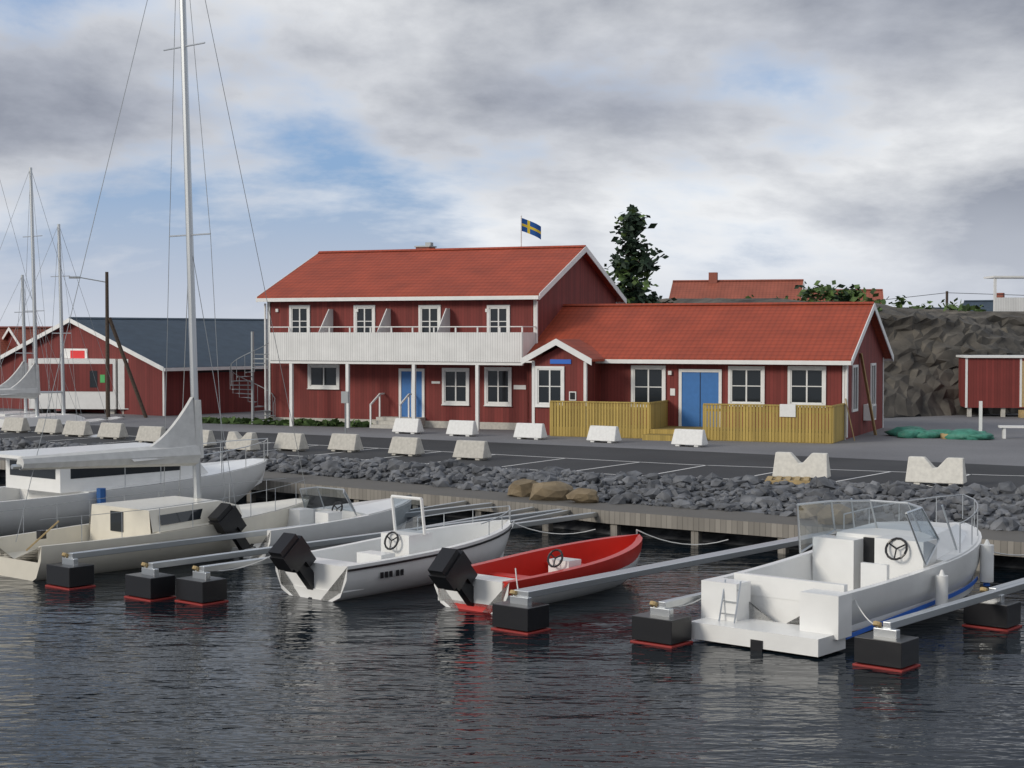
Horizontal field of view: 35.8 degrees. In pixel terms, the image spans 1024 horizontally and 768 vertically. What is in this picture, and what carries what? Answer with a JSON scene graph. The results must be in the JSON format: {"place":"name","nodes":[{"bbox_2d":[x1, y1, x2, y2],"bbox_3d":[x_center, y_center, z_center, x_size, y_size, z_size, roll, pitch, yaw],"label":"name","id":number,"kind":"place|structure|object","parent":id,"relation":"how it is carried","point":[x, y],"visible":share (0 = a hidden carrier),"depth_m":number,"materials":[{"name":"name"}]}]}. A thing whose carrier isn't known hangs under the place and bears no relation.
{"place":"outdoors","nodes":[
{"label":"outdoors","id":0,"kind":"place"},
{"bbox_2d":[0,476,1023,767],"bbox_3d":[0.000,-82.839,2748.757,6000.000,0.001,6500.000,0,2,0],"label":"water","id":1,"kind":"structure","parent":0,"point":[260,668],"depth_m":23.11,"materials":[{"name":"black liquid"}]},
{"bbox_2d":[0,181,60,412],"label":"sailboat","id":2,"kind":"object","parent":1,"relation":"on","point":[37,319],"visible":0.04,"depth_m":75.86,"materials":[{"name":"white metal"}]},
{"bbox_2d":[0,275,78,416],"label":"sailboat","id":3,"kind":"object","parent":1,"relation":"on","point":[14,378],"visible":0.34,"depth_m":75.00,"materials":[{"name":"white"}]},
{"bbox_2d":[0,438,268,536],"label":"boat","id":4,"kind":"object","parent":1,"relation":"on","point":[50,487],"visible":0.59,"depth_m":42.43,"materials":[{"name":"white plastic"}]},
{"bbox_2d":[0,0,309,580],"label":"sailing yacht","id":5,"kind":"object","parent":1,"relation":"on","point":[31,555],"visible":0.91,"depth_m":35.76,"materials":[{"name":"white"}]},
{"bbox_2d":[45,501,491,589],"bbox_3d":[-5.077,3.671,37.296,1.018,0.796,13.456,1,2,38],"label":"boom float","id":6,"kind":"object","parent":1,"relation":"on","point":[69,572],"visible":0.83,"depth_m":32.99,"materials":[{"name":"black plastic"}]},
{"bbox_2d":[208,486,412,558],"bbox_3d":[-4.674,3.369,38.178,2.148,1.682,6.474,2,2,40],"label":"motorboat","id":7,"kind":"object","parent":1,"relation":"on","point":[349,518],"visible":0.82,"depth_m":37.65,"materials":[{"name":"white plastic"}]},
{"bbox_2d":[124,507,561,601],"bbox_3d":[-3.200,3.717,35.853,1.018,0.796,13.256,1,2,38],"label":"boom float","id":8,"kind":"object","parent":1,"relation":"on","point":[150,582],"visible":0.88,"depth_m":31.58,"materials":[{"name":"black plastic"}]},
{"bbox_2d":[175,510,597,605],"bbox_3d":[-2.208,3.735,35.277,1.018,0.796,12.957,1,2,38],"label":"boom float","id":9,"kind":"object","parent":1,"relation":"on","point":[199,587],"visible":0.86,"depth_m":30.38,"materials":[{"name":"black plastic"}]},
{"bbox_2d":[268,495,511,601],"bbox_3d":[-2.284,3.355,32.710,2.294,2.060,6.936,2,2,40],"label":"console boat","id":10,"kind":"object","parent":1,"relation":"on","point":[394,560],"visible":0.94,"depth_m":31.57,"materials":[{"name":"white plastic"}]},
{"bbox_2d":[0,457,1023,570],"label":"wooden dock","id":11,"kind":"object","parent":1,"relation":"in","point":[695,522],"visible":0.38,"depth_m":40.23,"materials":[{"name":"grey wood"}]},
{"bbox_2d":[428,534,642,613],"bbox_3d":[0.649,3.751,31.135,2.045,1.634,6.375,2,2,40],"label":"red motorboat","id":12,"kind":"object","parent":1,"relation":"on","point":[459,579],"visible":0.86,"depth_m":30.56,"materials":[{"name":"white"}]},
{"bbox_2d":[491,530,837,634],"bbox_3d":[3.714,3.847,31.778,0.840,0.796,11.720,2,2,40],"label":"boom float","id":13,"kind":"object","parent":1,"relation":"on","point":[523,613],"visible":0.91,"depth_m":28.45,"materials":[{"name":"black plastic"}]},
{"bbox_2d":[201,519,1023,627],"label":"mooring lines","id":14,"kind":"object","parent":13,"relation":"on","point":[595,529],"visible":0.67,"depth_m":33.48,"materials":[{"name":"fabric"}]},
{"bbox_2d":[630,592,700,647],"bbox_3d":[5.766,3.882,30.687,1.017,0.796,11.462,1,2,38],"label":"boom float","id":15,"kind":"object","parent":1,"relation":"on","point":[662,624],"visible":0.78,"depth_m":26.24,"materials":[{"name":"black plastic"}]},
{"bbox_2d":[692,494,993,656],"bbox_3d":[6.587,3.399,28.778,2.930,2.414,8.134,2,2,40],"label":"motorboat","id":16,"kind":"object","parent":1,"relation":"on","point":[802,603],"visible":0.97,"depth_m":27.47,"materials":[{"name":"white plastic"}]},
{"bbox_2d":[852,581,1023,672],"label":"boom float","id":17,"kind":"object","parent":1,"relation":"on","point":[888,648],"visible":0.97,"depth_m":24.49,"materials":[{"name":"black plastic"}]},
{"bbox_2d":[962,578,1023,631],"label":"boom float","id":18,"kind":"object","parent":1,"relation":"on","point":[1000,613],"visible":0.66,"depth_m":27.63,"materials":[{"name":"black plastic"}]},
{"bbox_2d":[0,424,1023,488],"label":"asphalt road","id":19,"kind":"structure","parent":0,"point":[608,461],"depth_m":51.44,"materials":[{"name":"grey asphalt"}]},
{"bbox_2d":[1,417,30,432],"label":"concrete barrier","id":20,"kind":"object","parent":19,"relation":"on","point":[16,424],"visible":1,"depth_m":65.35,"materials":[{"name":"white concrete"}]},
{"bbox_2d":[35,418,63,434],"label":"concrete barrier","id":21,"kind":"object","parent":19,"relation":"on","point":[53,426],"visible":0.95,"depth_m":64.29,"materials":[{"name":"white concrete"}]},
{"bbox_2d":[62,420,92,436],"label":"concrete barrier","id":22,"kind":"object","parent":19,"relation":"on","point":[78,428],"visible":1,"depth_m":62.81,"materials":[{"name":"white concrete"}]},
{"bbox_2d":[97,422,128,438],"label":"concrete barrier","id":23,"kind":"object","parent":19,"relation":"on","point":[113,430],"visible":1,"depth_m":61.37,"materials":[{"name":"white concrete"}]},
{"bbox_2d":[135,426,164,442],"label":"concrete barrier","id":24,"kind":"object","parent":19,"relation":"on","point":[153,434],"visible":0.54,"depth_m":59.17,"materials":[{"name":"white concrete"}]},
{"bbox_2d":[203,430,216,447],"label":"concrete barrier","id":25,"kind":"object","parent":19,"relation":"on","point":[208,436],"visible":0.48,"depth_m":56.88,"materials":[{"name":"white concrete"}]},
{"bbox_2d":[224,431,259,451],"bbox_3d":[-9.380,2.003,55.099,1.246,0.670,0.536,1,2,35],"label":"concrete barrier","id":26,"kind":"object","parent":19,"relation":"on","point":[233,435],"visible":0.76,"depth_m":54.86,"materials":[{"name":"white concrete"}]},
{"bbox_2d":[274,432,308,451],"bbox_3d":[-7.708,2.022,55.287,1.196,0.620,0.533,1,2,34],"label":"concrete barrier","id":27,"kind":"object","parent":19,"relation":"on","point":[285,441],"visible":0.99,"depth_m":55.08,"materials":[{"name":"white concrete"}]},
{"bbox_2d":[341,391,348,433],"bbox_3d":[-5.998,1.268,57.005,0.320,2.018,0.080,1,2,35],"label":"parking sign post","id":28,"kind":"object","parent":19,"relation":"on","point":[345,397],"visible":0.79,"depth_m":56.97,"materials":[{"name":"silver metal"}]},
{"bbox_2d":[328,433,363,451],"bbox_3d":[-5.770,2.034,54.913,1.196,0.620,0.533,1,2,33],"label":"concrete barrier","id":29,"kind":"object","parent":19,"relation":"on","point":[343,442],"visible":1,"depth_m":54.71,"materials":[{"name":"white concrete"}]},
{"bbox_2d":[388,436,424,455],"bbox_3d":[-3.542,2.092,53.117,1.196,0.620,0.533,1,2,36],"label":"concrete barrier","id":30,"kind":"object","parent":19,"relation":"on","point":[411,446],"visible":1,"depth_m":52.91,"materials":[{"name":"white concrete"}]},
{"bbox_2d":[452,440,490,460],"bbox_3d":[-1.299,2.145,51.435,1.196,0.620,0.533,1,2,32],"label":"concrete barrier","id":31,"kind":"object","parent":19,"relation":"on","point":[468,449],"visible":1,"depth_m":51.24,"materials":[{"name":"white concrete"}]},
{"bbox_2d":[765,476,810,483],"bbox_3d":[7.593,2.647,43.576,1.200,0.120,1.100,0,2,12],"label":"pallet","id":32,"kind":"object","parent":19,"relation":"on","point":[798,480],"visible":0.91,"depth_m":43.41,"materials":[{"name":"brown wood"}]},
{"bbox_2d":[772,452,830,477],"bbox_3d":[8.142,2.302,44.522,1.546,0.750,0.587,1,2,22],"label":"concrete barrier","id":33,"kind":"object","parent":19,"relation":"on","point":[813,465],"visible":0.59,"depth_m":44.31,"materials":[{"name":"white concrete"}]},
{"bbox_2d":[905,456,966,484],"bbox_3d":[11.480,2.354,42.876,1.546,0.750,0.586,1,2,25],"label":"concrete barrier","id":34,"kind":"object","parent":19,"relation":"on","point":[948,470],"visible":0.91,"depth_m":42.66,"materials":[{"name":"white concrete"}]},
{"bbox_2d":[0,408,1023,491],"bbox_3d":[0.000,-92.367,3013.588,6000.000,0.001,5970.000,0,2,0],"label":"ground","id":35,"kind":"structure","parent":0,"point":[997,450],"depth_m":60.61,"materials":[{"name":"grey asphalt"}]},
{"bbox_2d":[0,326,11,354],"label":"house roof","id":36,"kind":"structure","parent":35,"relation":"on","point":[4,344],"depth_m":100.74,"materials":[{"name":"tile"}]},
{"bbox_2d":[2,326,51,348],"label":"boathouse","id":37,"kind":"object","parent":35,"relation":"on","point":[9,333],"visible":0.14,"depth_m":100.76,"materials":[{"name":"wood"}]},
{"bbox_2d":[0,167,107,427],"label":"sailboat","id":38,"kind":"object","parent":35,"relation":"on","point":[27,386],"visible":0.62,"depth_m":70.71,"materials":[{"name":"white"}]},
{"bbox_2d":[0,224,124,422],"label":"sailboat","id":39,"kind":"object","parent":35,"relation":"on","point":[63,417],"visible":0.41,"depth_m":72.86,"materials":[{"name":"white"}]},
{"bbox_2d":[28,358,128,413],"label":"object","id":40,"kind":"object","parent":35,"relation":"on","point":[88,396],"visible":0.56,"depth_m":80.50,"materials":[{"name":"white paint"}]},
{"bbox_2d":[69,272,147,417],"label":"street lamp","id":41,"kind":"object","parent":35,"relation":"on","point":[108,320],"visible":0.87,"depth_m":76.22,"materials":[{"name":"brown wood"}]},
{"bbox_2d":[0,317,267,415],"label":"building","id":42,"kind":"structure","parent":35,"relation":"on","point":[148,347],"depth_m":82.34,"materials":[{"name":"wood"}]},
{"bbox_2d":[202,416,372,426],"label":"hedge","id":43,"kind":"object","parent":35,"relation":"on","point":[297,422],"depth_m":70.81,"materials":[{"name":"green plant"}]},
{"bbox_2d":[230,332,274,423],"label":"spiral stair","id":44,"kind":"object","parent":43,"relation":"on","point":[253,367],"visible":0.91,"depth_m":71.20,"materials":[{"name":"silver metal"}]},
{"bbox_2d":[392,418,423,433],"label":"white barrier","id":45,"kind":"object","parent":35,"relation":"on","point":[411,425],"visible":1,"depth_m":64.59,"materials":[{"name":"concrete"}]},
{"bbox_2d":[256,216,626,430],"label":"building","id":46,"kind":"structure","parent":35,"relation":"on","point":[429,334],"depth_m":69.40,"materials":[{"name":"wood"}]},
{"bbox_2d":[522,218,540,238],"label":"flag","id":47,"kind":"object","parent":46,"relation":"attached to","point":[531,228],"visible":1,"depth_m":75.35,"materials":[{"name":"blue fabric"}]},
{"bbox_2d":[446,420,478,436],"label":"white barrier","id":48,"kind":"object","parent":35,"relation":"on","point":[462,427],"visible":1,"depth_m":63.07,"materials":[{"name":"concrete"}]},
{"bbox_2d":[0,436,1023,568],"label":"riprap rock","id":49,"kind":"object","parent":35,"relation":"on","point":[1000,506],"visible":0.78,"depth_m":41.90,"materials":[{"name":"stone"}]},
{"bbox_2d":[513,423,546,439],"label":"white barrier","id":50,"kind":"object","parent":35,"relation":"on","point":[536,431],"visible":1,"depth_m":61.15,"materials":[{"name":"concrete"}]},
{"bbox_2d":[586,425,621,442],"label":"white barrier","id":51,"kind":"object","parent":35,"relation":"on","point":[609,434],"visible":1,"depth_m":59.34,"materials":[{"name":"concrete"}]},
{"bbox_2d":[604,204,676,303],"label":"conifer tree","id":52,"kind":"object","parent":35,"relation":"on","point":[632,266],"visible":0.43,"depth_m":87.48,"materials":[{"name":"green plant"}]},
{"bbox_2d":[671,429,707,446],"bbox_3d":[6.441,1.953,57.438,1.245,0.620,0.533,1,2,33],"label":"white barrier","id":53,"kind":"object","parent":35,"relation":"on","point":[694,437],"visible":1,"depth_m":57.25,"materials":[{"name":"concrete"}]},
{"bbox_2d":[644,298,1023,416],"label":"cliff rock","id":54,"kind":"object","parent":35,"relation":"on","point":[921,374],"visible":0.4,"depth_m":81.73,"materials":[{"name":"grey stone"}]},
{"bbox_2d":[669,272,804,300],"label":"hill house","id":55,"kind":"structure","parent":54,"relation":"on","point":[713,287],"depth_m":113.75,"materials":[{"name":"tile"},{"name":"wood"},{"name":"white paint"}]},
{"bbox_2d":[794,280,911,307],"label":"hill bush","id":56,"kind":"object","parent":54,"relation":"on","point":[846,294],"visible":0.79,"depth_m":99.56,"materials":[{"name":"green plant"}]},
{"bbox_2d":[744,293,989,311],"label":"cliff grass","id":57,"kind":"structure","parent":54,"relation":"on","point":[960,307],"depth_m":92.54,"materials":[{"name":"green plant"}]},
{"bbox_2d":[885,291,1023,304],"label":"fence","id":58,"kind":"object","parent":54,"relation":"on","point":[947,295],"visible":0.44,"depth_m":117.78,"materials":[{"name":"wood"}]},
{"bbox_2d":[984,276,1023,310],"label":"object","id":59,"kind":"structure","parent":54,"relation":"on","point":[1008,304],"depth_m":103.87,"materials":[{"name":"white paint"}]},
{"bbox_2d":[806,289,883,301],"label":"hill house","id":60,"kind":"structure","parent":35,"relation":"on","point":[879,291],"depth_m":129.53,"materials":[{"name":"red tile"}]},
{"bbox_2d":[885,426,994,439],"bbox_3d":[16.795,1.991,62.424,4.433,0.584,2.417,1,2,23],"label":"tarp heap","id":61,"kind":"object","parent":35,"relation":"on","point":[920,432],"visible":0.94,"depth_m":61.79,"materials":[{"name":"green fabric"}]},
{"bbox_2d":[963,293,1004,310],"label":"hill house","id":62,"kind":"structure","parent":35,"relation":"on","point":[987,304],"depth_m":121.91,"materials":[{"name":"white paint"}]},
{"bbox_2d":[956,355,1023,417],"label":"shed","id":63,"kind":"structure","parent":35,"relation":"on","point":[992,381],"depth_m":77.59,"materials":[{"name":"red wood"}]},
{"bbox_2d":[979,401,1023,438],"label":"white bench","id":64,"kind":"object","parent":35,"relation":"on","point":[1003,427],"visible":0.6,"depth_m":61.88,"materials":[{"name":"paint"}]},
{"bbox_2d":[0,0,1023,325],"label":"sky","id":65,"kind":"structure","parent":0,"point":[877,144],"materials":[{"name":"grey"}]},
{"bbox_2d":[521,302,893,443],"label":"building","id":66,"kind":"structure","parent":0,"point":[800,372],"depth_m":63.39,"materials":[{"name":"wood"}]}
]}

